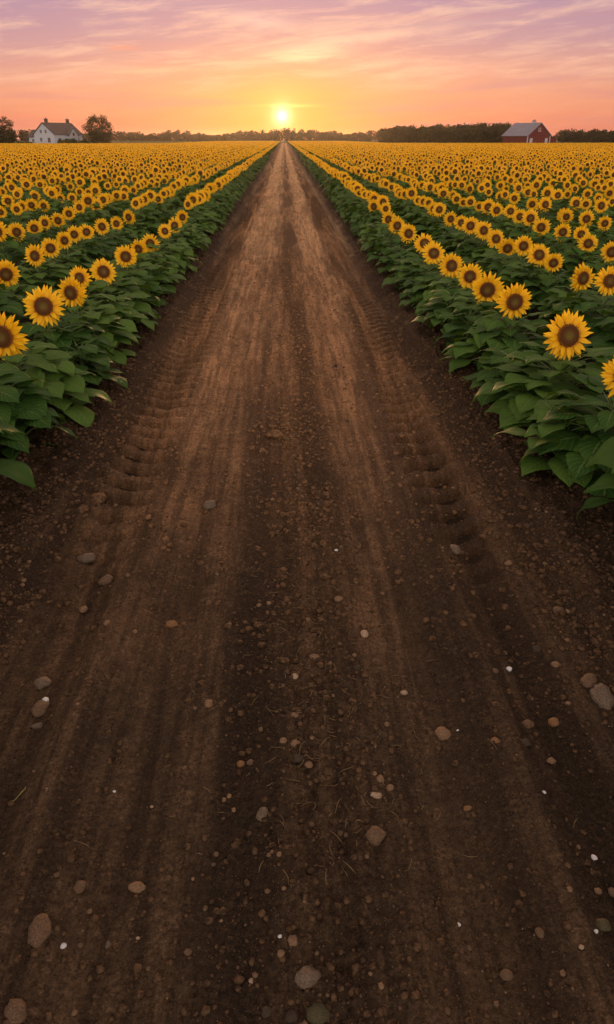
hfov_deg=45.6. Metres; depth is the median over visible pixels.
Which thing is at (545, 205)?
sunflower
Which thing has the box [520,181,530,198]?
sunflower
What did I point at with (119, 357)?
leafy plant
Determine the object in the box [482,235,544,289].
sunflower
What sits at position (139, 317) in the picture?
leafy plant
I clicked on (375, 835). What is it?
stone
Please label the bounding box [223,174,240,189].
sunflower
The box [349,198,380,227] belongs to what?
sunflower
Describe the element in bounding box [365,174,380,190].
sunflower
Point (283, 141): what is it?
meadow
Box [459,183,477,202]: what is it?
sunflower
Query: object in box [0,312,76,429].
sunflower
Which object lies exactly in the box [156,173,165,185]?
sunflower
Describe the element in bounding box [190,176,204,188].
sunflower
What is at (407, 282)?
leafy plant
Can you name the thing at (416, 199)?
sunflower
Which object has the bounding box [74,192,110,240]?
sunflower
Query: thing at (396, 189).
sunflower
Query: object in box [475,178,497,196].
sunflower
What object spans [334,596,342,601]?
stone
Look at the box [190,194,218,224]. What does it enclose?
sunflower
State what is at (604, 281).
sunflower
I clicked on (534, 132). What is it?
barn
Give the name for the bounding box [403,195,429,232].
sunflower
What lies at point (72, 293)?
sunflower
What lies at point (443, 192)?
sunflower
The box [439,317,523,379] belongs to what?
leafy plant
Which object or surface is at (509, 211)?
sunflower
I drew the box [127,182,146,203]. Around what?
sunflower
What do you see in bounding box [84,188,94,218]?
sunflower
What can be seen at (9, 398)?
leafy plant
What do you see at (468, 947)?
stone
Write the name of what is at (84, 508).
dirt clod
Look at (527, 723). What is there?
stone
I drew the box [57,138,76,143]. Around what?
garden bush
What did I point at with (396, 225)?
sunflower
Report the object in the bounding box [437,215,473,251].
sunflower
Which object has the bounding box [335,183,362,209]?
sunflower
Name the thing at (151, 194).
sunflower
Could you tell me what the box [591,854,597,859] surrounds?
pebble
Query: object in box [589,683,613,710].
stone
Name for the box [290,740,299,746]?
stone
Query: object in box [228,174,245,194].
sunflower
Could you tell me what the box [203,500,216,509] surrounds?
stone
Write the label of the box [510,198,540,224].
sunflower
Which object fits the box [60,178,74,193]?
sunflower
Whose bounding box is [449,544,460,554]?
stone
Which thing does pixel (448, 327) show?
leafy plant
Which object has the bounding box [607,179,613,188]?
sunflower
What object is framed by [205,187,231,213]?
sunflower
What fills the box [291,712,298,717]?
stone
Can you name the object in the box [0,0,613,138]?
sky
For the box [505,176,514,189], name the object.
sunflower
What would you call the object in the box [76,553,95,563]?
stone
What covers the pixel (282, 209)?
dirt path
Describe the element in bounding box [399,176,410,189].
sunflower
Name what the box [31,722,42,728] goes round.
stone
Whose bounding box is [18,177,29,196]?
sunflower
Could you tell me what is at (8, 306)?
leafy plant
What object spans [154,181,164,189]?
sunflower
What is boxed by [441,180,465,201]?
sunflower
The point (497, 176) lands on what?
sunflower
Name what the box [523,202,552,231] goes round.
sunflower
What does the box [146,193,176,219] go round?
sunflower
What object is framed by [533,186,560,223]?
sunflower
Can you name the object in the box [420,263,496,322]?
sunflower
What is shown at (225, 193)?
sunflower
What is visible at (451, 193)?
sunflower
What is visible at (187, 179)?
sunflower
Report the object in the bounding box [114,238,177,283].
sunflower
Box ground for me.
[0,139,613,586]
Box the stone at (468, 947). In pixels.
[466,945,471,950]
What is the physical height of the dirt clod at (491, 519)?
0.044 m
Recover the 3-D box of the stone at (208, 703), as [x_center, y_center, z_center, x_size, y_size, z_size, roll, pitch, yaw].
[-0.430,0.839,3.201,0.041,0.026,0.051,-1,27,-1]
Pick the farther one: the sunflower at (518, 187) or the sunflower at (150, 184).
the sunflower at (150, 184)
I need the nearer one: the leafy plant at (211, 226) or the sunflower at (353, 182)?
the leafy plant at (211, 226)
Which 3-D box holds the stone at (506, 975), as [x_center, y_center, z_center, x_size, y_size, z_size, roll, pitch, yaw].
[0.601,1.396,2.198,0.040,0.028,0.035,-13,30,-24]
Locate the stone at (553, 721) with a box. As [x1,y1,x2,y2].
[548,717,558,726]
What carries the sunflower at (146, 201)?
on the ground
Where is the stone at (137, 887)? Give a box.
[128,881,145,892]
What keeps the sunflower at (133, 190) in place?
on the ground
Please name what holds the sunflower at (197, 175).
on the ground
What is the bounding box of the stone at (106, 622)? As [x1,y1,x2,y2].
[103,620,110,625]
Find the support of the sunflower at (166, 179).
on the ground
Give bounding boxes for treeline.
[5,127,582,140]
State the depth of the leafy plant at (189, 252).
12.95 m
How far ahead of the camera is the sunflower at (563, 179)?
25.24 m
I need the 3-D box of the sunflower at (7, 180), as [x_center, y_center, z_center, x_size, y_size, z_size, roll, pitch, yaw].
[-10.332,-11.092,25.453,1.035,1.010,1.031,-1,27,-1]
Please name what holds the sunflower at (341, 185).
on the ground
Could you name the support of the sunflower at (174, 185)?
on the ground
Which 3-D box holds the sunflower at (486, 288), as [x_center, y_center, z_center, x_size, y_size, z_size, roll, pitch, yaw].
[1.994,-2.291,8.347,1.009,0.924,1.131,-24,35,-38]
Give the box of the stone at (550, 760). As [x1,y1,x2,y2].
[546,757,555,763]
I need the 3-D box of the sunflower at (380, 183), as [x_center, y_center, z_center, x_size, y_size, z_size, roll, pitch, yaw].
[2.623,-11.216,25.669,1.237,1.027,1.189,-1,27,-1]
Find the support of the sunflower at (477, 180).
on the ground
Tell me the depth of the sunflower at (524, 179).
28.39 m
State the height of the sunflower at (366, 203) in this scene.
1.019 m
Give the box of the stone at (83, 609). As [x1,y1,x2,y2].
[79,606,87,612]
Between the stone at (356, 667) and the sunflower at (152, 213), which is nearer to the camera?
the stone at (356, 667)
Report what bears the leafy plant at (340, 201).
on the ground
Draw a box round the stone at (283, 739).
[280,737,286,742]
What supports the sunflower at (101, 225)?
on the ground
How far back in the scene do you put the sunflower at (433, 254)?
10.96 m
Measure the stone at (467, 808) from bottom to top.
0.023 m
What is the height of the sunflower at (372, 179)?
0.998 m
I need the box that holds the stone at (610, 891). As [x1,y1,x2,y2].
[607,887,613,897]
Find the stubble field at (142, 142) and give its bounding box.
[15,142,182,142]
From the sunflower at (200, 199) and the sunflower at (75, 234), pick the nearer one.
the sunflower at (75, 234)
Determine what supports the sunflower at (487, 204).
on the ground
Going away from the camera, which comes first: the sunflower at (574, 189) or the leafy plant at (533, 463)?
the leafy plant at (533, 463)
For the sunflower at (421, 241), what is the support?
on the ground
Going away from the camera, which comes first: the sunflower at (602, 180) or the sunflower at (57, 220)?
the sunflower at (57, 220)
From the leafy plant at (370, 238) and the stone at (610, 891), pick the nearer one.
the stone at (610, 891)
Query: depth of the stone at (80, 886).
2.44 m
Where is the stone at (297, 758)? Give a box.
[292,754,303,762]
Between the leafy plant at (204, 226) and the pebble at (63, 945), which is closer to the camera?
the pebble at (63, 945)
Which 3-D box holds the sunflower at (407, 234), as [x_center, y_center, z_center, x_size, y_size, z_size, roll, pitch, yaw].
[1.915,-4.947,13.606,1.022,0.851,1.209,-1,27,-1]
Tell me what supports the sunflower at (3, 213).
on the ground
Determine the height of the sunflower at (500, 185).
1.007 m
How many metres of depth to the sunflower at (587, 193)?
20.08 m
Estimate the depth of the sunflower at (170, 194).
21.54 m
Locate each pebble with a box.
[60,942,66,948]
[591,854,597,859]
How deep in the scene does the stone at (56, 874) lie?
2.46 m
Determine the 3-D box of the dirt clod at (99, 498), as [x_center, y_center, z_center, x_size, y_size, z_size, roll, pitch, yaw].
[-1.447,-0.092,5.038,0.132,0.052,0.182,-1,27,-1]
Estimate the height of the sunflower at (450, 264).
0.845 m
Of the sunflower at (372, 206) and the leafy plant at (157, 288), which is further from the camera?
the sunflower at (372, 206)
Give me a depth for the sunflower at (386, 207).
16.66 m
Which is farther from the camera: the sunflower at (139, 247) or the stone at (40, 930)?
the sunflower at (139, 247)
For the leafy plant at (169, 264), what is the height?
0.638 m
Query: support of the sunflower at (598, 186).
on the ground
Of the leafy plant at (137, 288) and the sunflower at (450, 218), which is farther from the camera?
the sunflower at (450, 218)
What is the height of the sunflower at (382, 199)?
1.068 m
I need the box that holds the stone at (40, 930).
[27,913,51,947]
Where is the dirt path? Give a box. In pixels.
[0,143,613,1023]
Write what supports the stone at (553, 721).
on the dirt path
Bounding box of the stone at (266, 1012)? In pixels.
[261,1006,271,1017]
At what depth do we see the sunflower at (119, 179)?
25.76 m
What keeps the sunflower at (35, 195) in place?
on the ground
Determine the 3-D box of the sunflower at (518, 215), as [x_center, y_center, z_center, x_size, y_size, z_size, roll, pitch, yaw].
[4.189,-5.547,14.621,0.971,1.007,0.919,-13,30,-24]
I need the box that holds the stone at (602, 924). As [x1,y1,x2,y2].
[596,918,610,931]
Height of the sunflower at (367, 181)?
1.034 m
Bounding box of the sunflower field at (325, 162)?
[0,141,613,518]
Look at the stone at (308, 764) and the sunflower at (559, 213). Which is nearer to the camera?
the stone at (308, 764)
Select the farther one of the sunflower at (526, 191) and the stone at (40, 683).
the sunflower at (526, 191)
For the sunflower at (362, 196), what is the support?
on the ground
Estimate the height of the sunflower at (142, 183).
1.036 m
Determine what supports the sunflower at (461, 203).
on the ground
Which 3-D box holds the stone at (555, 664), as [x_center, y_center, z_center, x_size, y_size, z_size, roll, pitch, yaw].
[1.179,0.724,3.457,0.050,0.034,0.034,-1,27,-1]
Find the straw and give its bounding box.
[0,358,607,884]
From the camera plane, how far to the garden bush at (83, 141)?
211.89 m
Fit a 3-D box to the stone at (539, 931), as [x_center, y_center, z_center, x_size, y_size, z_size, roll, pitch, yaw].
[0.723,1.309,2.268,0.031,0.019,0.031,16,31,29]
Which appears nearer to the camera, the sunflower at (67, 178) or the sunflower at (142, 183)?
the sunflower at (142, 183)
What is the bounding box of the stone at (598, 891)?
[594,888,601,894]
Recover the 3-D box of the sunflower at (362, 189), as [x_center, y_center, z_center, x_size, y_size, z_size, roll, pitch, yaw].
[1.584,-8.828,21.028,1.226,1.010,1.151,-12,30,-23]
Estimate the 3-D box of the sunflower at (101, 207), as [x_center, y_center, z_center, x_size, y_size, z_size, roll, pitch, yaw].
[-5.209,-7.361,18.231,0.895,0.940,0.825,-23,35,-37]
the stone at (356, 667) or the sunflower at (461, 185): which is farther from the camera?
the sunflower at (461, 185)
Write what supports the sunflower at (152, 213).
on the ground
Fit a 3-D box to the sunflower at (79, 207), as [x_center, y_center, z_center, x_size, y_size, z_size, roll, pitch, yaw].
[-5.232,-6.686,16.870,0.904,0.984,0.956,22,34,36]
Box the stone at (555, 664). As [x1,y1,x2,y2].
[551,661,560,666]
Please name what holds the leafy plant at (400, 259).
on the ground
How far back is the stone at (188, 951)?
2.21 m
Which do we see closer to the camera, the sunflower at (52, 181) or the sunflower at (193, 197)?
the sunflower at (193, 197)
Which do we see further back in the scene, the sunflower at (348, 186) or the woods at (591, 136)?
the woods at (591, 136)
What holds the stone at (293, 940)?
on the dirt path
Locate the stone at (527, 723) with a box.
[521,719,533,728]
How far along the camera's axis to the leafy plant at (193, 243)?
14.52 m
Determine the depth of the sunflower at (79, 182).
24.96 m
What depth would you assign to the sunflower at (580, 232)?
11.44 m
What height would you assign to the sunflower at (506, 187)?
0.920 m
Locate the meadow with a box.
[14,140,613,142]
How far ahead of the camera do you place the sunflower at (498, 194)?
20.27 m
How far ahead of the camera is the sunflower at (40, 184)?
24.74 m
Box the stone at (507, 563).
[504,560,512,566]
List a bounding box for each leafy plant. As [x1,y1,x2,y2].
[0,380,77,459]
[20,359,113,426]
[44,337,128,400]
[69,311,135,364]
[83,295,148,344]
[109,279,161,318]
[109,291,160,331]
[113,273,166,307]
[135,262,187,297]
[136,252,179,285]
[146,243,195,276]
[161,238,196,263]
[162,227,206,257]
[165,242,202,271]
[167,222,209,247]
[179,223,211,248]
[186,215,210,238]
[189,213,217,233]
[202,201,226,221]
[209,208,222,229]
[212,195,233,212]
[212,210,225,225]
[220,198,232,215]
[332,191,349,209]
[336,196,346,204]
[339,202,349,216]
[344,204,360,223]
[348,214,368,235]
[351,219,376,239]
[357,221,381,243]
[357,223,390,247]
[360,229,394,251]
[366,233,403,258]
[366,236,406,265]
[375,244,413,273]
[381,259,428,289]
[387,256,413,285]
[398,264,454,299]
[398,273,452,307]
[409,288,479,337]
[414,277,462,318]
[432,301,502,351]
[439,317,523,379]
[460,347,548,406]
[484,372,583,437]
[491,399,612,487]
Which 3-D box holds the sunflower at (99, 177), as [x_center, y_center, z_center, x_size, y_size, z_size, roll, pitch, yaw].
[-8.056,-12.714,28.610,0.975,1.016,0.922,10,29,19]
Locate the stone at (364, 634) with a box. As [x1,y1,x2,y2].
[361,630,368,637]
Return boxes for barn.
[502,119,557,142]
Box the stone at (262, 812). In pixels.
[256,807,267,821]
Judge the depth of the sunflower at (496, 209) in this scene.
15.89 m
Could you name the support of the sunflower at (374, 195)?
on the ground
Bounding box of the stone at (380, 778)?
[376,775,383,782]
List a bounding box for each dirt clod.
[76,504,88,513]
[91,492,107,504]
[265,429,285,438]
[486,517,497,522]
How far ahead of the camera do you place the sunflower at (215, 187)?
23.23 m
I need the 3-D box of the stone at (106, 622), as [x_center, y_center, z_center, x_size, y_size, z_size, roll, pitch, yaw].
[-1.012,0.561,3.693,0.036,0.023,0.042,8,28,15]
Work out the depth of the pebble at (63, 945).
2.27 m
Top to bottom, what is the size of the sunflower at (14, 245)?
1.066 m
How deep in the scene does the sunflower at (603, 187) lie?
21.68 m
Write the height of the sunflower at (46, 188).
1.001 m
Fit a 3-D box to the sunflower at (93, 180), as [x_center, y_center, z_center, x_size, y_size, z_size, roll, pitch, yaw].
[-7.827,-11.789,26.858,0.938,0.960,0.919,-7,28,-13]
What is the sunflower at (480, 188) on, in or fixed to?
on the ground
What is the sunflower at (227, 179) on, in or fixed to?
on the ground
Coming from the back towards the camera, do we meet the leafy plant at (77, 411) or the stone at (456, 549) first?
the leafy plant at (77, 411)
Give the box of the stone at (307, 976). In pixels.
[294,965,320,988]
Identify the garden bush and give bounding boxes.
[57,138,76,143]
[74,139,89,143]
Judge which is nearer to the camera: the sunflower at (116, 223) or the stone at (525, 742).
the stone at (525, 742)
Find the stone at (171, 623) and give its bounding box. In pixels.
[166,620,178,627]
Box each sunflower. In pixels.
[0,179,18,186]
[0,187,11,198]
[0,194,17,224]
[0,206,29,253]
[0,221,31,272]
[0,244,86,299]
[0,259,36,323]
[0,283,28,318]
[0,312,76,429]
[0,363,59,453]
[1,203,36,244]
[2,222,41,272]
[4,187,35,217]
[6,181,23,196]
[6,199,45,231]
[7,188,38,214]
[14,219,59,263]
[15,285,114,373]
[16,238,95,289]
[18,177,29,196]
[19,179,40,198]
[19,198,52,237]
[23,181,41,194]
[24,174,37,190]
[28,215,61,252]
[30,190,50,215]
[33,276,138,357]
[34,179,45,192]
[34,265,138,347]
[35,199,63,233]
[37,187,71,224]
[38,186,62,210]
[41,231,99,280]
[45,212,85,245]
[48,176,64,191]
[50,193,78,230]
[51,185,69,202]
[52,176,72,194]
[56,225,110,281]
[59,224,117,261]
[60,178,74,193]
[62,206,86,231]
[63,182,81,199]
[64,175,79,195]
[64,192,87,226]
[65,200,102,236]
[71,177,88,195]
[72,187,87,214]
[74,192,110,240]
[80,218,132,257]
[80,258,147,318]
[83,198,112,228]
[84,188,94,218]
[86,193,124,218]
[89,177,103,191]
[90,185,103,197]
[90,244,169,297]
[95,174,106,191]
[99,215,141,246]
[100,181,115,209]
[105,193,123,222]
[106,190,128,217]
[107,180,131,203]
[108,209,150,240]
[110,197,161,234]
[112,185,134,213]
[114,175,133,196]
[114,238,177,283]
[115,191,131,212]
[119,196,167,236]
[121,177,132,197]
[121,193,168,225]
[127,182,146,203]
[129,174,140,189]
[129,180,150,194]
[129,185,140,196]
[130,190,175,220]
[134,233,181,267]
[135,177,157,195]
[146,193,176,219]
[147,181,159,194]
[147,189,183,222]
[147,224,192,259]
[148,177,160,191]
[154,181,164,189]
[155,176,167,189]
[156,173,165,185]
[157,217,202,249]
[158,210,204,238]
[161,177,169,189]
[162,186,183,220]
[162,198,215,233]
[163,173,174,182]
[163,186,184,208]
[167,179,194,199]
[169,181,186,202]
[173,192,217,231]
[174,179,192,200]
[175,177,196,192]
[181,175,201,192]
[184,190,223,220]
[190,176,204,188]
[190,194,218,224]
[195,174,206,185]
[200,188,227,213]
[205,182,229,209]
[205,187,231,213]
[209,182,230,208]
[211,180,234,204]
[213,183,233,204]
[215,178,238,199]
[220,177,238,199]
[221,175,239,193]
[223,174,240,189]
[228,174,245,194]
[325,171,344,197]
[328,178,344,198]
[330,172,347,194]
[330,180,349,199]
[330,180,352,201]
[332,176,352,200]
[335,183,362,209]
[335,185,353,205]
[339,180,356,195]
[339,188,360,216]
[342,187,367,218]
[343,182,361,200]
[345,189,368,217]
[347,190,390,220]
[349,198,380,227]
[350,191,378,224]
[359,194,407,223]
[359,203,404,233]
[361,173,371,185]
[362,173,378,189]
[363,175,377,188]
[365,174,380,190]
[367,210,397,240]
[372,177,388,194]
[373,215,417,255]
[375,179,392,195]
[379,182,395,195]
[384,183,408,201]
[385,223,420,264]
[388,185,411,205]
[389,190,409,210]
[390,187,425,222]
[390,188,414,216]
[390,233,441,276]
[394,172,406,187]
[394,241,455,289]
[396,195,426,223]
[397,176,405,187]
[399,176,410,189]
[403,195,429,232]
[403,197,445,233]
[405,178,418,189]
[409,201,445,236]
[409,253,478,306]
[412,180,433,199]
[414,182,430,204]
[415,202,457,242]
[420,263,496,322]
[421,181,438,202]
[424,184,446,209]
[424,210,473,246]
[425,174,435,183]
[427,177,434,182]
[428,182,453,218]
[433,186,457,214]
[436,271,533,340]
[437,175,450,184]
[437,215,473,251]
[440,217,489,264]
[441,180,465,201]
[441,283,555,377]
[443,189,458,216]
[444,193,468,215]
[446,180,453,191]
[446,197,473,229]
[447,221,513,276]
[451,180,470,195]
[455,175,469,189]
[456,196,481,216]
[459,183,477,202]
[461,177,477,196]
[461,178,480,193]
[461,229,523,275]
[463,201,488,234]
[466,183,491,211]
[468,198,499,234]
[472,308,613,422]
[473,202,509,233]
[473,237,529,281]
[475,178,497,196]
[475,187,498,214]
[476,180,494,199]
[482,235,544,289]
[484,173,501,197]
[488,181,504,202]
[489,189,519,227]
[490,190,508,220]
[490,204,524,241]
[492,174,508,195]
[493,184,510,206]
[497,243,573,315]
[498,208,536,246]
[501,191,528,225]
[504,182,529,204]
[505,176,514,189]
[507,209,545,254]
[508,179,519,190]
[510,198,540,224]
[511,253,591,319]
[515,217,558,253]
[516,186,538,207]
[516,189,537,211]
[519,175,531,186]
[519,359,613,498]
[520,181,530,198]
[522,197,558,241]
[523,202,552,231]
[528,222,585,271]
[530,178,544,195]
[530,262,613,335]
[531,175,547,190]
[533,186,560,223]
[537,176,555,194]
[537,188,569,225]
[538,266,613,360]
[541,178,560,190]
[544,209,575,251]
[547,190,572,215]
[549,208,574,237]
[552,176,571,191]
[553,226,600,291]
[554,196,582,223]
[555,209,602,254]
[557,173,573,189]
[557,179,576,207]
[559,183,581,209]
[562,233,613,276]
[568,198,598,228]
[570,175,583,192]
[571,241,613,301]
[574,188,594,217]
[574,197,613,242]
[574,310,613,375]
[576,192,613,218]
[576,215,613,261]
[577,178,587,192]
[579,178,600,199]
[579,179,593,195]
[588,183,610,210]
[591,183,608,205]
[592,187,613,212]
[593,196,613,229]
[593,228,613,259]
[594,177,604,193]
[601,217,613,242]
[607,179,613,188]
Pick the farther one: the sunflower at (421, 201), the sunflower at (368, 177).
the sunflower at (368, 177)
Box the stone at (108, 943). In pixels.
[105,940,111,948]
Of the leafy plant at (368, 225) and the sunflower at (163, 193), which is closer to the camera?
the leafy plant at (368, 225)
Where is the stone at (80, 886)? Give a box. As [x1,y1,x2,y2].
[73,880,86,893]
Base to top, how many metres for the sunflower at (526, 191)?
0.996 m
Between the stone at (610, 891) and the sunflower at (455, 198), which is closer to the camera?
the stone at (610, 891)
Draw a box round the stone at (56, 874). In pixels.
[53,871,59,877]
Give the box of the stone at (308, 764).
[304,761,312,767]
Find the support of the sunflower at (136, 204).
on the ground
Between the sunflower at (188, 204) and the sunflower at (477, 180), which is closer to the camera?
the sunflower at (188, 204)
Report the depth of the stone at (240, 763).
2.87 m
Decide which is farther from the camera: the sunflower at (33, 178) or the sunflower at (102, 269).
the sunflower at (33, 178)
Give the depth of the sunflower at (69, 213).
15.87 m
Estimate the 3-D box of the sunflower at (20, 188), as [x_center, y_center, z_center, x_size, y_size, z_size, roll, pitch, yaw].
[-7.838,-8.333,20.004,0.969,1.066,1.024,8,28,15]
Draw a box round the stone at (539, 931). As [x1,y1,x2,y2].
[535,927,544,937]
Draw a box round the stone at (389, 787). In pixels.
[386,784,393,790]
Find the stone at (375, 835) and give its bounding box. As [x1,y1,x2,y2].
[365,826,385,845]
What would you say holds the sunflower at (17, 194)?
on the ground
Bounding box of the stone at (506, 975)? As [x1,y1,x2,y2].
[499,969,513,980]
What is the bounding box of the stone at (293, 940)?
[288,935,297,946]
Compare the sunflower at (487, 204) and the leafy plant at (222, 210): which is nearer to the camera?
the sunflower at (487, 204)
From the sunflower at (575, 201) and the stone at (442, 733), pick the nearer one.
the stone at (442, 733)
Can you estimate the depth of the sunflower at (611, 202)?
18.67 m
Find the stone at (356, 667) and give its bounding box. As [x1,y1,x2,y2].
[353,665,360,669]
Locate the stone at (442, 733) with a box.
[435,726,450,740]
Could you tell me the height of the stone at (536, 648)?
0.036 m
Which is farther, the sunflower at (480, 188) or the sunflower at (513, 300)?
the sunflower at (480, 188)
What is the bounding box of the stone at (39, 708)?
[31,700,49,716]
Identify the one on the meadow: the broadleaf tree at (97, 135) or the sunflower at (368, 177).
the broadleaf tree at (97, 135)
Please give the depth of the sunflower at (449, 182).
25.51 m
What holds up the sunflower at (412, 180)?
on the ground
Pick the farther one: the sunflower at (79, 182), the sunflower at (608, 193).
the sunflower at (79, 182)
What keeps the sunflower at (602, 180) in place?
on the ground
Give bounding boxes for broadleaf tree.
[0,117,17,142]
[82,114,113,143]
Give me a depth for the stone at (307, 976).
2.11 m
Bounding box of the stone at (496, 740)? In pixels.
[491,737,500,742]
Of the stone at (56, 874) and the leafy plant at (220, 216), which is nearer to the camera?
the stone at (56, 874)
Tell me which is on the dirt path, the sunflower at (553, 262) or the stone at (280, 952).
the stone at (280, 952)
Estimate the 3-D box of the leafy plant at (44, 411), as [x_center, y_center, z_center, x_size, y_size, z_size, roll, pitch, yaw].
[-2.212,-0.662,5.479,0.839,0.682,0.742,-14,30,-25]
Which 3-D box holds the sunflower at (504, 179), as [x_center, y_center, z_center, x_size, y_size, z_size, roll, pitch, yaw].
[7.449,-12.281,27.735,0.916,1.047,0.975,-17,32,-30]
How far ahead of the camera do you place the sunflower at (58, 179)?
26.81 m
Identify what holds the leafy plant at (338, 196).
on the ground
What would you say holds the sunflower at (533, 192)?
on the ground
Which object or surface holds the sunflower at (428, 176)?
on the ground
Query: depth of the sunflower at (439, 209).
16.32 m
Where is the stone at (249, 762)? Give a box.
[246,759,253,765]
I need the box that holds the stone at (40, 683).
[34,677,51,689]
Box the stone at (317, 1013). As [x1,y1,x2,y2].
[306,1002,329,1023]
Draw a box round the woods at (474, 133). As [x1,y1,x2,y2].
[377,122,511,142]
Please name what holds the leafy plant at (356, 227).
on the ground
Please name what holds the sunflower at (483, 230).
on the ground
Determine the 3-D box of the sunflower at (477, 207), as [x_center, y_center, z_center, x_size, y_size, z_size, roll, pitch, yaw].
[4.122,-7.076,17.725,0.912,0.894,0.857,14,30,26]
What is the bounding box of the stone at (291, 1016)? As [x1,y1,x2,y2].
[285,1009,297,1023]
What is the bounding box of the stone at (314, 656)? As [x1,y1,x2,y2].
[309,654,318,659]
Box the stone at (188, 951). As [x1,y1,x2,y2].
[184,948,192,955]
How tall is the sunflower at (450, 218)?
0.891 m
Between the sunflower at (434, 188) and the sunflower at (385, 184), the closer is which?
the sunflower at (434, 188)
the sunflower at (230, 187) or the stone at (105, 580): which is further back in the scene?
the sunflower at (230, 187)
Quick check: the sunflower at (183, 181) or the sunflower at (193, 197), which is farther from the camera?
the sunflower at (183, 181)
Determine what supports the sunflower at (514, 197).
on the ground
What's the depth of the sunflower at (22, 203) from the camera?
16.41 m
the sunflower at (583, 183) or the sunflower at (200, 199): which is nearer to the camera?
the sunflower at (200, 199)
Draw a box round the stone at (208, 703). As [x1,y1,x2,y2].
[204,699,212,707]
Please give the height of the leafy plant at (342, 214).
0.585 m
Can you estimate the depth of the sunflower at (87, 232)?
12.69 m
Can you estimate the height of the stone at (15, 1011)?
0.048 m
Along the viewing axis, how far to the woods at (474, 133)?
291.64 m
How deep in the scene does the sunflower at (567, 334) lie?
5.82 m
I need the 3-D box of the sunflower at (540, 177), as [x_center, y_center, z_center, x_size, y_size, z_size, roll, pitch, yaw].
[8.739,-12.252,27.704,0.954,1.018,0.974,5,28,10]
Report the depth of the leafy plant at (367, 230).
15.65 m
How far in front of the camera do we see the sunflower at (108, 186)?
23.99 m
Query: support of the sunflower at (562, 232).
on the ground
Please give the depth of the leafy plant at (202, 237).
15.89 m
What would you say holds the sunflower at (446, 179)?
on the ground
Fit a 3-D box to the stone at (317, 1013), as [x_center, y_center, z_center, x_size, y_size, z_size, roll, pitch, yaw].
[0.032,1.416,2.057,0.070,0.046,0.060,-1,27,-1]
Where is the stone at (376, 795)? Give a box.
[370,792,381,798]
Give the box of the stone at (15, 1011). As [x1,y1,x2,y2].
[4,998,27,1023]
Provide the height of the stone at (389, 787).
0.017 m
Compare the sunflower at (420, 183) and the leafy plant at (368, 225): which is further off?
the sunflower at (420, 183)
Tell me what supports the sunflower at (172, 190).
on the ground
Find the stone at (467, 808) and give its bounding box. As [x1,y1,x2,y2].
[463,806,471,810]
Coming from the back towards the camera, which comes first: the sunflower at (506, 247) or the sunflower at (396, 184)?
the sunflower at (396, 184)
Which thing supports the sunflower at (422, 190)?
on the ground
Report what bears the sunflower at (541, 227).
on the ground
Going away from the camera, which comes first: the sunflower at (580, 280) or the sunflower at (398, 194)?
the sunflower at (580, 280)
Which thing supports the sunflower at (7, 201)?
on the ground
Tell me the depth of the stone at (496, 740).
2.97 m
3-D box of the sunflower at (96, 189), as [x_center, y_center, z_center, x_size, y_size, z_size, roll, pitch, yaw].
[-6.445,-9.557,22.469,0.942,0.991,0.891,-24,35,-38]
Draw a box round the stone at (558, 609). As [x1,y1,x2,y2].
[552,606,564,612]
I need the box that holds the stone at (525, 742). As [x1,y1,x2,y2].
[521,738,531,746]
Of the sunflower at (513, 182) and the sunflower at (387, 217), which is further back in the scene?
the sunflower at (513, 182)
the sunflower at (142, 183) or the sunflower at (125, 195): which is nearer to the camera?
the sunflower at (125, 195)
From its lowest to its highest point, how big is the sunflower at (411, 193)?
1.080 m
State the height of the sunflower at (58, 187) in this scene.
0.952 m
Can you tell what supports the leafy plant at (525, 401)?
on the ground
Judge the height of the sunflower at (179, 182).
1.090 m
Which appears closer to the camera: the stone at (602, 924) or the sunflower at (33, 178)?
the stone at (602, 924)
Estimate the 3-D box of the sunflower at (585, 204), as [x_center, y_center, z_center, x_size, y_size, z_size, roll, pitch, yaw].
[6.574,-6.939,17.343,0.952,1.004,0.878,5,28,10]
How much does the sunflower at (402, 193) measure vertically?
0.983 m
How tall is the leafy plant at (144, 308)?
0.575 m
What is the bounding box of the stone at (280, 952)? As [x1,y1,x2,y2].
[277,949,284,957]
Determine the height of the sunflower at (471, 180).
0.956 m
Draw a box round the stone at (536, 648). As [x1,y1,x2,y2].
[532,645,541,651]
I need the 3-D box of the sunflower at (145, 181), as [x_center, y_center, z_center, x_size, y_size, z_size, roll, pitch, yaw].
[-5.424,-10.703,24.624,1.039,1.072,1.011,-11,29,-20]
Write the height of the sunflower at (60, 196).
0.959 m
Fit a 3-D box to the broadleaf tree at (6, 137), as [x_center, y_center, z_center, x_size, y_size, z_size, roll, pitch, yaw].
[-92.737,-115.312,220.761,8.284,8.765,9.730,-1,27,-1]
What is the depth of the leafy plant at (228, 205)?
23.00 m
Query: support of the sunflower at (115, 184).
on the ground
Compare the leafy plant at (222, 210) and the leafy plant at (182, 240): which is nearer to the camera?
the leafy plant at (182, 240)
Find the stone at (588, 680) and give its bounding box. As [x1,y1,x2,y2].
[580,673,596,688]
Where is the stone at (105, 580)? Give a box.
[98,574,112,585]
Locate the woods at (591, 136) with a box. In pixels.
[557,128,613,142]
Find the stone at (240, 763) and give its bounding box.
[237,760,244,766]
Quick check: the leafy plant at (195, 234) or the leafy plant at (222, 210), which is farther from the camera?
the leafy plant at (222, 210)
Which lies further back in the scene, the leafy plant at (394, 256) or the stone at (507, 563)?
the leafy plant at (394, 256)
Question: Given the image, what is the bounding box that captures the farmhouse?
[27,118,82,143]

